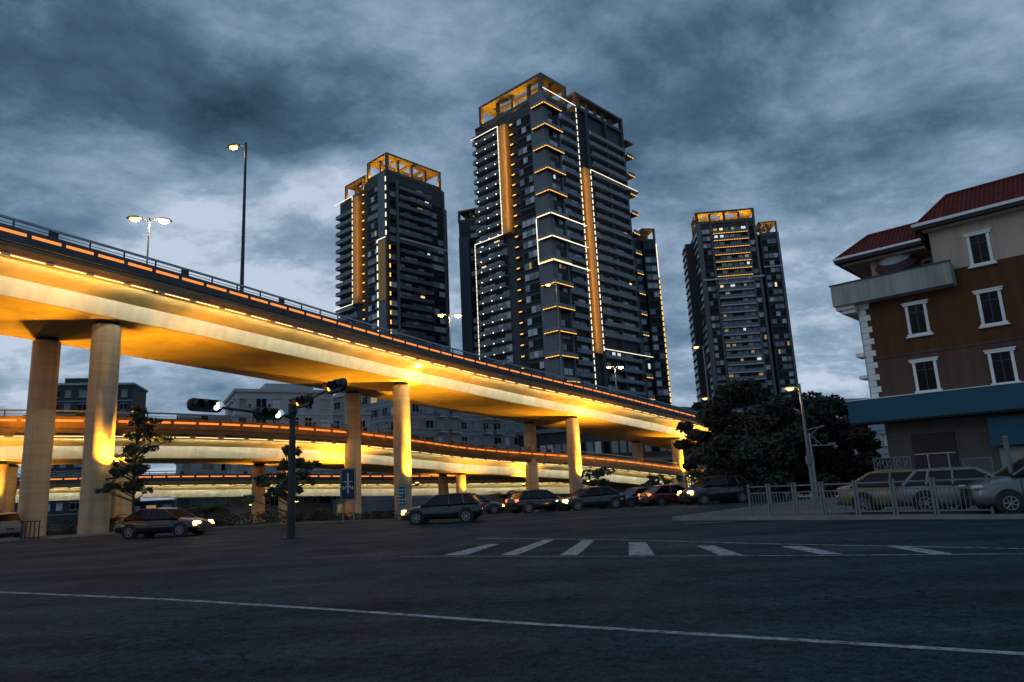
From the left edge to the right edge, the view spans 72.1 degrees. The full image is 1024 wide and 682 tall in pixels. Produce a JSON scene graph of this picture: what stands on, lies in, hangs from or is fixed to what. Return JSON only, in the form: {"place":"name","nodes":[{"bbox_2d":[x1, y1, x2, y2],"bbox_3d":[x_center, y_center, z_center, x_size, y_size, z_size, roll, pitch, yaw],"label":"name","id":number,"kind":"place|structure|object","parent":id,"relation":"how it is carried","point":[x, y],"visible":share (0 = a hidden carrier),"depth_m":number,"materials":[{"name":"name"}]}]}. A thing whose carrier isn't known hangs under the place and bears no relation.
{"place":"outdoors","nodes":[
{"label":"outdoors","id":0,"kind":"place"},
{"bbox_2d":[135,499,174,510],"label":"building","id":1,"kind":"structure","parent":0,"point":[139,505],"depth_m":178.13,"materials":[{"name":"stone"}]},
{"bbox_2d":[333,412,371,515],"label":"apartment block","id":2,"kind":"structure","parent":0,"point":[338,417],"depth_m":128.21,"materials":[{"name":"grey concrete"}]},
{"bbox_2d":[334,152,449,394],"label":"apartment tower","id":3,"kind":"structure","parent":0,"point":[392,251],"depth_m":261.44,"materials":[{"name":"concrete"}]},
{"bbox_2d":[340,182,446,350],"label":"window","id":4,"kind":"structure","parent":3,"relation":"in","point":[394,275],"depth_m":259.95,"materials":[{"name":"black glass"}]},
{"bbox_2d":[458,207,484,360],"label":"apartment tower","id":5,"kind":"structure","parent":0,"point":[468,235],"depth_m":289.16,"materials":[{"name":"concrete"}]},
{"bbox_2d":[0,497,1023,681],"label":"road","id":6,"kind":"structure","parent":0,"point":[971,598],"depth_m":10.49,"materials":[{"name":"grey asphalt"}]},
{"bbox_2d":[0,512,23,537],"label":"car","id":7,"kind":"object","parent":6,"relation":"on","point":[10,523],"visible":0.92,"depth_m":47.72,"materials":[{"name":"white paint"}]},
{"bbox_2d":[20,520,40,540],"bbox_3d":[-27.314,10.747,39.931,1.100,1.060,0.060,-3,-12,0],"label":"crowd barrier","id":8,"kind":"object","parent":6,"relation":"on","point":[29,537],"visible":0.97,"depth_m":39.92,"materials":[{"name":"metal"}]},
{"bbox_2d":[115,507,213,538],"bbox_3d":[-17.756,9.279,36.049,4.520,1.500,2.100,-4,-12,7],"label":"car","id":9,"kind":"object","parent":6,"relation":"on","point":[151,522],"visible":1,"depth_m":35.31,"materials":[{"name":"black paint"}]},
{"bbox_2d":[4,518,376,537],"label":"median verge","id":10,"kind":"structure","parent":6,"relation":"on","point":[56,533],"depth_m":61.07,"materials":[{"name":"soil"}]},
{"bbox_2d":[173,415,227,522],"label":"apartment block","id":11,"kind":"structure","parent":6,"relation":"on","point":[181,502],"depth_m":117.85,"materials":[{"name":"grey concrete"}]},
{"bbox_2d":[181,500,188,509],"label":"window","id":12,"kind":"structure","parent":11,"relation":"in","point":[184,503],"depth_m":116.03,"materials":[{"name":"black glass"}]},
{"bbox_2d":[201,499,212,508],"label":"window","id":13,"kind":"structure","parent":11,"relation":"in","point":[203,501],"depth_m":117.54,"materials":[{"name":"black glass"}]},
{"bbox_2d":[202,464,213,469],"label":"window","id":14,"kind":"structure","parent":11,"relation":"in","point":[204,466],"depth_m":118.75,"materials":[{"name":"grey glass"}]},
{"bbox_2d":[0,518,401,540],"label":"kerb","id":15,"kind":"structure","parent":6,"relation":"on","point":[40,537],"depth_m":42.62,"materials":[{"name":"concrete"}]},
{"bbox_2d":[187,378,346,538],"bbox_3d":[-8.965,4.768,27.633,5.698,6.033,4.766,-3,-12,0],"label":"traffic signal","id":16,"kind":"object","parent":6,"relation":"on","point":[264,413],"visible":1,"depth_m":28.96,"materials":[{"name":"metal"}]},
{"bbox_2d":[223,383,335,522],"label":"apartment block","id":17,"kind":"structure","parent":6,"relation":"on","point":[278,396],"depth_m":115.45,"materials":[{"name":"grey concrete"}]},
{"bbox_2d":[236,497,243,507],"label":"window","id":18,"kind":"structure","parent":17,"relation":"in","point":[238,504],"depth_m":110.04,"materials":[{"name":"black glass"}]},
{"bbox_2d":[239,399,246,407],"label":"window","id":19,"kind":"structure","parent":17,"relation":"in","point":[242,402],"depth_m":113.18,"materials":[{"name":"grey glass"}]},
{"bbox_2d":[256,399,265,407],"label":"window","id":20,"kind":"structure","parent":17,"relation":"in","point":[258,401],"depth_m":114.48,"materials":[{"name":"black glass"}]},
{"bbox_2d":[273,399,279,408],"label":"window","id":21,"kind":"structure","parent":17,"relation":"in","point":[274,400],"depth_m":115.58,"materials":[{"name":"grey glass"}]},
{"bbox_2d":[304,496,310,503],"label":"window","id":22,"kind":"structure","parent":17,"relation":"in","point":[305,497],"depth_m":114.79,"materials":[{"name":"black glass"}]},
{"bbox_2d":[320,496,329,502],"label":"window","id":23,"kind":"structure","parent":17,"relation":"in","point":[323,499],"depth_m":116.06,"materials":[{"name":"black glass"}]},
{"bbox_2d":[321,400,329,408],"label":"window","id":24,"kind":"structure","parent":17,"relation":"in","point":[322,401],"depth_m":119.23,"materials":[{"name":"grey glass"}]},
{"bbox_2d":[321,418,329,426],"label":"window","id":25,"kind":"structure","parent":17,"relation":"in","point":[322,419],"depth_m":118.64,"materials":[{"name":"grey glass"}]},
{"bbox_2d":[242,444,322,525],"bbox_3d":[-13.851,8.978,43.566,4.265,5.126,4.566,-3,-12,0],"label":"broadleaf tree","id":26,"kind":"object","parent":6,"relation":"on","point":[281,482],"visible":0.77,"depth_m":43.26,"materials":[{"name":"green plant"}]},
{"bbox_2d":[15,470,627,515],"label":"viaduct","id":27,"kind":"object","parent":6,"relation":"on","point":[66,487],"visible":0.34,"depth_m":107.76,"materials":[{"name":"beige concrete"}]},
{"bbox_2d":[340,468,355,521],"bbox_3d":[-10.482,9.849,45.067,1.000,3.368,0.160,-3,-12,0],"label":"direction sign","id":28,"kind":"object","parent":6,"relation":"on","point":[347,484],"visible":0.94,"depth_m":45.09,"materials":[{"name":"blue metal"}]},
{"bbox_2d":[0,409,706,531],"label":"viaduct","id":29,"kind":"object","parent":6,"relation":"on","point":[205,440],"visible":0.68,"depth_m":74.22,"materials":[{"name":"beige concrete"}]},
{"bbox_2d":[0,214,729,536],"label":"viaduct","id":30,"kind":"object","parent":6,"relation":"on","point":[105,308],"visible":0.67,"depth_m":56.15,"materials":[{"name":"beige concrete"}]},
{"bbox_2d":[126,215,171,263],"bbox_3d":[-32.719,-6.052,63.007,3.750,10.730,0.660,1,-12,-20],"label":"street lamp","id":31,"kind":"object","parent":30,"relation":"on","point":[135,218],"visible":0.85,"depth_m":63.70,"materials":[{"name":"grey metal"}]},
{"bbox_2d":[227,142,246,291],"bbox_3d":[-22.227,-9.492,56.619,1.959,13.840,0.550,-5,-12,10],"label":"street lamp","id":32,"kind":"object","parent":30,"relation":"on","point":[233,146],"visible":0.81,"depth_m":56.52,"materials":[{"name":"metal"}]},
{"bbox_2d":[436,313,462,351],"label":"street lamp","id":33,"kind":"object","parent":30,"relation":"on","point":[443,314],"visible":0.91,"depth_m":96.18,"materials":[{"name":"grey metal"}]},
{"bbox_2d":[544,282,562,379],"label":"street lamp","id":34,"kind":"object","parent":30,"relation":"on","point":[549,284],"visible":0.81,"depth_m":91.91,"materials":[{"name":"metal"}]},
{"bbox_2d":[605,365,623,389],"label":"street lamp","id":35,"kind":"object","parent":30,"relation":"on","point":[614,367],"visible":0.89,"depth_m":124.45,"materials":[{"name":"grey metal"}]},
{"bbox_2d":[397,485,406,519],"bbox_3d":[-6.845,10.072,43.965,0.560,2.096,0.158,-3,-12,0],"label":"notice sign","id":36,"kind":"object","parent":6,"relation":"on","point":[402,495],"visible":1,"depth_m":43.96,"materials":[{"name":"blue metal"}]},
{"bbox_2d":[401,493,486,524],"bbox_3d":[-3.460,8.568,36.052,4.204,1.500,2.100,-4,-12,6],"label":"car","id":37,"kind":"object","parent":6,"relation":"on","point":[465,507],"visible":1,"depth_m":35.23,"materials":[{"name":"black paint"}]},
{"bbox_2d":[476,494,504,513],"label":"car","id":38,"kind":"object","parent":6,"relation":"on","point":[492,507],"visible":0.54,"depth_m":50.06,"materials":[{"name":"blue paint"}]},
{"bbox_2d":[486,490,514,511],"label":"palm","id":39,"kind":"object","parent":6,"relation":"on","point":[506,495],"visible":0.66,"depth_m":81.75,"materials":[{"name":"green plant"}]},
{"bbox_2d":[0,591,1023,654],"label":"road edge line","id":40,"kind":"object","parent":6,"relation":"on","point":[798,639],"visible":1,"depth_m":8.19,"materials":[{"name":"paint"}]},
{"bbox_2d":[505,489,567,512],"bbox_3d":[1.758,10.405,45.834,4.204,1.500,2.100,3,-13,-27],"label":"car","id":41,"kind":"object","parent":6,"relation":"on","point":[527,501],"visible":0.81,"depth_m":44.95,"materials":[{"name":"black paint"}]},
{"bbox_2d":[556,486,625,510],"bbox_3d":[5.084,10.238,45.826,4.520,1.500,2.100,2,-12,-22],"label":"car","id":42,"kind":"object","parent":6,"relation":"on","point":[602,497],"visible":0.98,"depth_m":45.22,"materials":[{"name":"black paint"}]},
{"bbox_2d":[580,466,614,508],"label":"broadleaf tree","id":43,"kind":"object","parent":6,"relation":"on","point":[601,481],"visible":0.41,"depth_m":68.92,"materials":[{"name":"green plant"}]},
{"bbox_2d":[619,487,656,507],"bbox_3d":[9.537,11.895,53.606,4.520,1.500,2.100,4,-13,-29],"label":"car","id":44,"kind":"object","parent":6,"relation":"on","point":[632,498],"visible":0.31,"depth_m":52.65,"materials":[{"name":"blue paint"}]},
{"bbox_2d":[639,473,671,486],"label":"broadleaf tree","id":45,"kind":"object","parent":6,"relation":"on","point":[651,481],"visible":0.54,"depth_m":73.94,"materials":[{"name":"green plant"}]},
{"bbox_2d":[638,484,697,505],"bbox_3d":[11.431,11.081,50.700,4.520,1.500,2.100,1,-12,-20],"label":"car","id":46,"kind":"object","parent":6,"relation":"on","point":[660,495],"visible":0.59,"depth_m":49.79,"materials":[{"name":"red paint"}]},
{"bbox_2d":[675,468,701,487],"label":"broadleaf tree","id":47,"kind":"object","parent":6,"relation":"on","point":[694,473],"visible":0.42,"depth_m":78.01,"materials":[{"name":"green plant"}]},
{"bbox_2d":[692,345,708,401],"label":"street lamp","id":48,"kind":"object","parent":6,"relation":"on","point":[696,346],"visible":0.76,"depth_m":111.08,"materials":[{"name":"metal"}]},
{"bbox_2d":[672,401,744,486],"bbox_3d":[18.976,10.107,65.021,8.230,10.107,7.145,-10,-14,31],"label":"broadleaf tree","id":49,"kind":"object","parent":6,"relation":"on","point":[694,435],"visible":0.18,"depth_m":64.90,"materials":[{"name":"green plant"}]},
{"bbox_2d":[677,475,751,504],"bbox_3d":[12.911,9.491,44.879,4.610,1.775,2.100,1,-12,-18],"label":"car","id":50,"kind":"object","parent":6,"relation":"on","point":[706,490],"visible":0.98,"depth_m":44.24,"materials":[{"name":"black paint"}]},
{"bbox_2d":[446,538,1023,555],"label":"zebra crossing","id":51,"kind":"object","parent":6,"relation":"on","point":[639,548],"visible":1,"depth_m":16.99,"materials":[{"name":"paint"}]},
{"bbox_2d":[688,433,790,502],"bbox_3d":[15.149,8.679,47.216,6.201,4.981,6.255,-6,-12,15],"label":"broadleaf tree","id":52,"kind":"object","parent":6,"relation":"on","point":[723,454],"visible":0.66,"depth_m":46.27,"materials":[{"name":"green plant"}]},
{"bbox_2d":[695,378,788,499],"bbox_3d":[19.261,8.049,57.517,9.559,10.262,8.575,-3,-12,0],"label":"broadleaf tree","id":53,"kind":"object","parent":6,"relation":"on","point":[729,397],"visible":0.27,"depth_m":57.78,"materials":[{"name":"green plant"}]},
{"bbox_2d":[748,394,841,498],"bbox_3d":[19.636,7.814,51.399,6.561,7.713,7.288,1,-12,-18],"label":"broadleaf tree","id":54,"kind":"object","parent":6,"relation":"on","point":[771,419],"visible":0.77,"depth_m":50.36,"materials":[{"name":"green plant"}]},
{"bbox_2d":[781,390,882,496],"bbox_3d":[24.434,8.132,55.461,8.189,8.585,8.306,-3,-12,0],"label":"broadleaf tree","id":55,"kind":"object","parent":6,"relation":"on","point":[842,463],"visible":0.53,"depth_m":53.60,"materials":[{"name":"green plant"}]},
{"bbox_2d":[672,497,1023,520],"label":"kerb","id":56,"kind":"structure","parent":6,"relation":"on","point":[908,517],"depth_m":23.81,"materials":[{"name":"concrete"}]},
{"bbox_2d":[820,415,889,485],"bbox_3d":[29.070,10.009,61.161,6.714,7.337,6.874,-7,-12,20],"label":"broadleaf tree","id":57,"kind":"object","parent":6,"relation":"on","point":[873,445],"visible":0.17,"depth_m":61.45,"materials":[{"name":"green plant"}]},
{"bbox_2d":[829,173,1023,472],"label":"corner house","id":58,"kind":"structure","parent":6,"relation":"on","point":[942,337],"depth_m":42.02,"materials":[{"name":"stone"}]},
{"bbox_2d":[875,254,917,272],"bbox_3d":[24.536,-4.293,44.808,2.500,2.954,2.081,-13,-16,42],"label":"satellite dish","id":59,"kind":"object","parent":58,"relation":"on","point":[893,263],"visible":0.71,"depth_m":44.17,"materials":[{"name":"metal"}]},
{"bbox_2d":[901,299,933,338],"bbox_3d":[24.882,-1.352,43.224,1.500,2.210,0.270,-13,-16,42],"label":"window","id":60,"kind":"structure","parent":58,"relation":"in","point":[916,312],"depth_m":43.23,"materials":[{"name":"white glass"}]},
{"bbox_2d":[908,356,942,392],"bbox_3d":[25.025,2.109,42.542,1.620,2.150,0.270,-13,-16,42],"label":"window","id":61,"kind":"structure","parent":58,"relation":"in","point":[925,370],"depth_m":42.57,"materials":[{"name":"white glass"}]},
{"bbox_2d":[911,431,959,469],"bbox_3d":[25.442,7.323,42.180,2.300,3.600,0.180,-13,-16,42],"label":"doorway","id":62,"kind":"structure","parent":58,"relation":"in","point":[930,450],"depth_m":42.27,"materials":[{"name":"black glass"}]},
{"bbox_2d":[962,228,997,268],"bbox_3d":[27.480,-5.419,41.367,1.470,2.130,0.270,-13,-16,42],"label":"window","id":63,"kind":"structure","parent":58,"relation":"in","point":[979,246],"depth_m":41.37,"materials":[{"name":"white glass"}]},
{"bbox_2d":[972,285,1010,328],"bbox_3d":[27.657,-1.937,40.649,1.520,2.250,0.270,-13,-16,42],"label":"window","id":64,"kind":"structure","parent":58,"relation":"in","point":[990,302],"depth_m":40.66,"materials":[{"name":"white glass"}]},
{"bbox_2d":[983,346,1020,384],"bbox_3d":[27.842,1.484,39.933,1.560,2.150,0.270,-13,-16,42],"label":"window","id":65,"kind":"structure","parent":58,"relation":"in","point":[1003,369],"depth_m":39.96,"materials":[{"name":"white glass"}]},
{"bbox_2d":[999,446,1023,467],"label":"shop window","id":66,"kind":"structure","parent":58,"relation":"in","point":[1016,452],"depth_m":39.65,"materials":[{"name":"grey glass"}]},
{"bbox_2d":[1002,436,1013,472],"bbox_3d":[15.624,4.204,21.998,0.170,2.481,0.166,-3,-12,0],"label":"post","id":67,"kind":"object","parent":6,"relation":"on","point":[1008,454],"visible":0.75,"depth_m":22.08,"materials":[{"name":"metal"}]},
{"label":"planter island","id":68,"kind":"structure","parent":6,"relation":"on","visible":0},
{"bbox_2d":[109,514,128,531],"bbox_3d":[-33.232,15.246,58.460,3.006,1.668,3.077,-3,-12,0],"label":"crowd barrier","id":69,"kind":"object","parent":68,"relation":"on","point":[112,524],"visible":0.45,"depth_m":58.36,"materials":[{"name":"metal"}]},
{"bbox_2d":[94,404,175,512],"bbox_3d":[-24.215,8.295,45.810,4.205,8.446,4.397,-3,-12,0],"label":"broadleaf tree","id":70,"kind":"object","parent":68,"relation":"on","point":[133,487],"visible":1,"depth_m":45.50,"materials":[{"name":"green plant"}]},
{"bbox_2d":[54,508,334,534],"bbox_3d":[-26.864,15.533,60.654,22.667,1.800,3.156,0,-12,-12],"label":"hedge","id":71,"kind":"object","parent":68,"relation":"on","point":[299,518],"visible":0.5,"depth_m":61.24,"materials":[{"name":"green plant"}]},
{"bbox_2d":[183,503,235,522],"bbox_3d":[-23.736,13.624,54.629,4.311,1.997,4.196,-3,-12,0],"label":"shrub","id":72,"kind":"object","parent":68,"relation":"on","point":[215,508],"visible":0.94,"depth_m":54.53,"materials":[{"name":"green plant"}]},
{"bbox_2d":[305,510,401,521],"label":"hedge","id":73,"kind":"object","parent":68,"relation":"on","point":[378,515],"visible":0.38,"depth_m":65.74,"materials":[{"name":"green plant"}]},
{"bbox_2d":[0,0,1023,502],"label":"sky","id":74,"kind":"structure","parent":0,"point":[840,123],"materials":[{"name":"grey"}]},
{"bbox_2d":[631,222,671,405],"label":"apartment tower","id":75,"kind":"structure","parent":0,"point":[652,324],"depth_m":257.18,"materials":[{"name":"concrete"}]},
{"bbox_2d":[645,249,668,403],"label":"window","id":76,"kind":"structure","parent":75,"relation":"in","point":[647,251],"depth_m":256.21,"materials":[{"name":"black glass"}]},
{"bbox_2d":[682,208,798,412],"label":"apartment tower","id":77,"kind":"structure","parent":0,"point":[738,312],"depth_m":282.27,"materials":[{"name":"concrete"}]},
{"bbox_2d":[682,226,795,406],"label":"window","id":78,"kind":"structure","parent":77,"relation":"in","point":[763,329],"depth_m":281.42,"materials":[{"name":"black glass"}]},
{"bbox_2d":[775,398,890,496],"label":"apartment block","id":79,"kind":"structure","parent":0,"point":[879,429],"depth_m":95.23,"materials":[{"name":"grey concrete"}]},
{"bbox_2d":[879,434,886,445],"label":"window","id":80,"kind":"structure","parent":79,"relation":"in","point":[884,435],"depth_m":95.29,"materials":[{"name":"grey glass"}]},
{"bbox_2d":[681,498,1023,516],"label":"pavement","id":81,"kind":"structure","parent":0,"point":[741,512],"depth_m":28.08,"materials":[{"name":"grey concrete"}]},
{"bbox_2d":[747,484,770,515],"bbox_3d":[9.312,6.000,26.558,0.819,1.170,0.090,-13,-15,41],"label":"fence panel","id":82,"kind":"object","parent":81,"relation":"on","point":[763,493],"visible":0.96,"depth_m":26.55,"materials":[{"name":"metal"}]},
{"bbox_2d":[767,483,796,515],"bbox_3d":[9.966,5.848,25.975,0.940,1.170,0.090,-13,-15,41],"label":"fence panel","id":83,"kind":"object","parent":81,"relation":"on","point":[793,500],"visible":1,"depth_m":25.97,"materials":[{"name":"metal"}]},
{"bbox_2d":[784,383,823,504],"bbox_3d":[14.114,4.918,33.505,1.604,5.850,0.443,-8,-13,24],"label":"street lamp","id":84,"kind":"object","parent":81,"relation":"on","point":[809,459],"visible":0.92,"depth_m":33.48,"materials":[{"name":"metal"}]},
{"bbox_2d":[793,482,824,515],"bbox_3d":[10.680,5.682,25.338,0.980,1.170,0.090,-13,-15,41],"label":"fence panel","id":85,"kind":"object","parent":81,"relation":"on","point":[808,511],"visible":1,"depth_m":25.32,"materials":[{"name":"metal"}]},
{"bbox_2d":[808,433,837,498],"bbox_3d":[17.466,6.957,39.061,1.501,3.761,0.314,-4,-12,6],"label":"camera post","id":86,"kind":"object","parent":81,"relation":"on","point":[834,445],"visible":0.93,"depth_m":39.17,"materials":[{"name":"metal"}]},
{"bbox_2d":[820,480,858,514],"bbox_3d":[11.461,5.500,24.641,1.127,1.170,0.090,-13,-15,41],"label":"fence panel","id":87,"kind":"object","parent":81,"relation":"on","point":[830,491],"visible":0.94,"depth_m":24.65,"materials":[{"name":"metal"}]},
{"bbox_2d":[854,479,895,514],"bbox_3d":[12.312,5.302,23.882,1.166,1.170,0.090,-13,-15,41],"label":"fence panel","id":88,"kind":"object","parent":81,"relation":"on","point":[874,510],"visible":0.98,"depth_m":23.85,"materials":[{"name":"metal"}]},
{"bbox_2d":[872,456,911,470],"bbox_3d":[18.488,6.647,34.029,1.688,2.049,0.060,-5,-12,10],"label":"crowd barrier","id":89,"kind":"object","parent":81,"relation":"on","point":[897,465],"visible":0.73,"depth_m":34.16,"materials":[{"name":"metal"}]},
{"bbox_2d":[836,469,970,513],"bbox_3d":[14.041,5.285,24.890,4.520,1.500,2.100,-12,-15,37],"label":"parked car","id":90,"kind":"object","parent":81,"relation":"on","point":[886,475],"visible":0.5,"depth_m":24.82,"materials":[{"name":"beige paint"}]},
{"bbox_2d":[891,477,936,514],"bbox_3d":[13.184,5.099,23.103,1.188,1.170,0.090,-13,-15,41],"label":"fence panel","id":91,"kind":"object","parent":81,"relation":"on","point":[922,488],"visible":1,"depth_m":23.06,"materials":[{"name":"metal"}]},
{"bbox_2d":[897,466,1023,512],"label":"parked car","id":92,"kind":"object","parent":81,"relation":"on","point":[950,473],"visible":0.37,"depth_m":23.57,"materials":[{"name":"white paint"}]},
{"bbox_2d":[931,475,994,514],"bbox_3d":[14.200,4.862,22.196,1.557,1.170,0.090,-13,-15,41],"label":"fence panel","id":93,"kind":"object","parent":81,"relation":"on","point":[958,487],"visible":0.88,"depth_m":22.30,"materials":[{"name":"metal"}]},
{"bbox_2d":[962,457,993,472],"bbox_3d":[21.333,6.223,32.085,1.239,1.822,0.061,-5,-12,10],"label":"crowd barrier","id":94,"kind":"object","parent":81,"relation":"on","point":[978,462],"visible":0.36,"depth_m":32.19,"materials":[{"name":"metal"}]},
{"bbox_2d":[958,456,1023,513],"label":"parked car","id":95,"kind":"object","parent":81,"relation":"on","point":[1002,491],"visible":0.93,"depth_m":21.50,"materials":[{"name":"silver metal"}]},
{"bbox_3d":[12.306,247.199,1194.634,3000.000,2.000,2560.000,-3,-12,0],"label":"ground","id":96,"kind":"structure","parent":0,"visible":0},
{"bbox_2d":[47,378,147,523],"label":"apartment block","id":97,"kind":"structure","parent":96,"relation":"on","point":[71,393],"depth_m":173.90,"materials":[{"name":"grey concrete"}]},
{"bbox_2d":[71,503,78,509],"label":"window","id":98,"kind":"structure","parent":97,"relation":"in","point":[73,506],"depth_m":169.32,"materials":[{"name":"black glass"}]},
{"bbox_2d":[333,393,523,510],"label":"apartment block","id":99,"kind":"structure","parent":96,"relation":"on","point":[442,423],"depth_m":145.60,"materials":[{"name":"grey concrete"}]},
{"bbox_2d":[413,420,418,427],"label":"window","id":100,"kind":"structure","parent":99,"relation":"in","point":[415,422],"depth_m":138.70,"materials":[{"name":"grey glass"}]},
{"bbox_2d":[426,420,432,427],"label":"window","id":101,"kind":"structure","parent":99,"relation":"in","point":[427,421],"depth_m":141.21,"materials":[{"name":"black glass"}]},
{"bbox_2d":[471,72,654,400],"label":"apartment tower","id":102,"kind":"structure","parent":96,"relation":"on","point":[553,193],"depth_m":222.37,"materials":[{"name":"concrete"}]},
{"bbox_2d":[477,110,640,399],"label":"window","id":103,"kind":"structure","parent":102,"relation":"in","point":[532,298],"depth_m":217.57,"materials":[{"name":"black glass"}]},
{"bbox_2d":[487,501,719,513],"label":"kerb","id":104,"kind":"object","parent":96,"relation":"on","point":[555,509],"visible":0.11,"depth_m":74.67,"materials":[{"name":"grey concrete"}]},
{"bbox_2d":[516,406,708,497],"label":"shopping podium","id":105,"kind":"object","parent":96,"relation":"on","point":[549,438],"visible":0.09,"depth_m":152.19,"materials":[{"name":"concrete"}]},
{"bbox_2d":[586,442,592,454],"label":"window","id":106,"kind":"structure","parent":105,"relation":"in","point":[589,444],"depth_m":151.89,"materials":[{"name":"grey glass"}]},
{"bbox_2d":[595,442,601,452],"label":"window","id":107,"kind":"structure","parent":105,"relation":"in","point":[597,444],"depth_m":151.56,"materials":[{"name":"grey glass"}]},
{"bbox_2d":[603,441,609,453],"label":"window","id":108,"kind":"structure","parent":105,"relation":"in","point":[606,446],"depth_m":151.33,"materials":[{"name":"black glass"}]},
{"bbox_2d":[611,441,617,452],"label":"window","id":109,"kind":"structure","parent":105,"relation":"in","point":[614,443],"depth_m":151.19,"materials":[{"name":"grey glass"}]},
{"bbox_2d":[620,440,626,452],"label":"window","id":110,"kind":"structure","parent":105,"relation":"in","point":[623,449],"depth_m":151.11,"materials":[{"name":"grey glass"}]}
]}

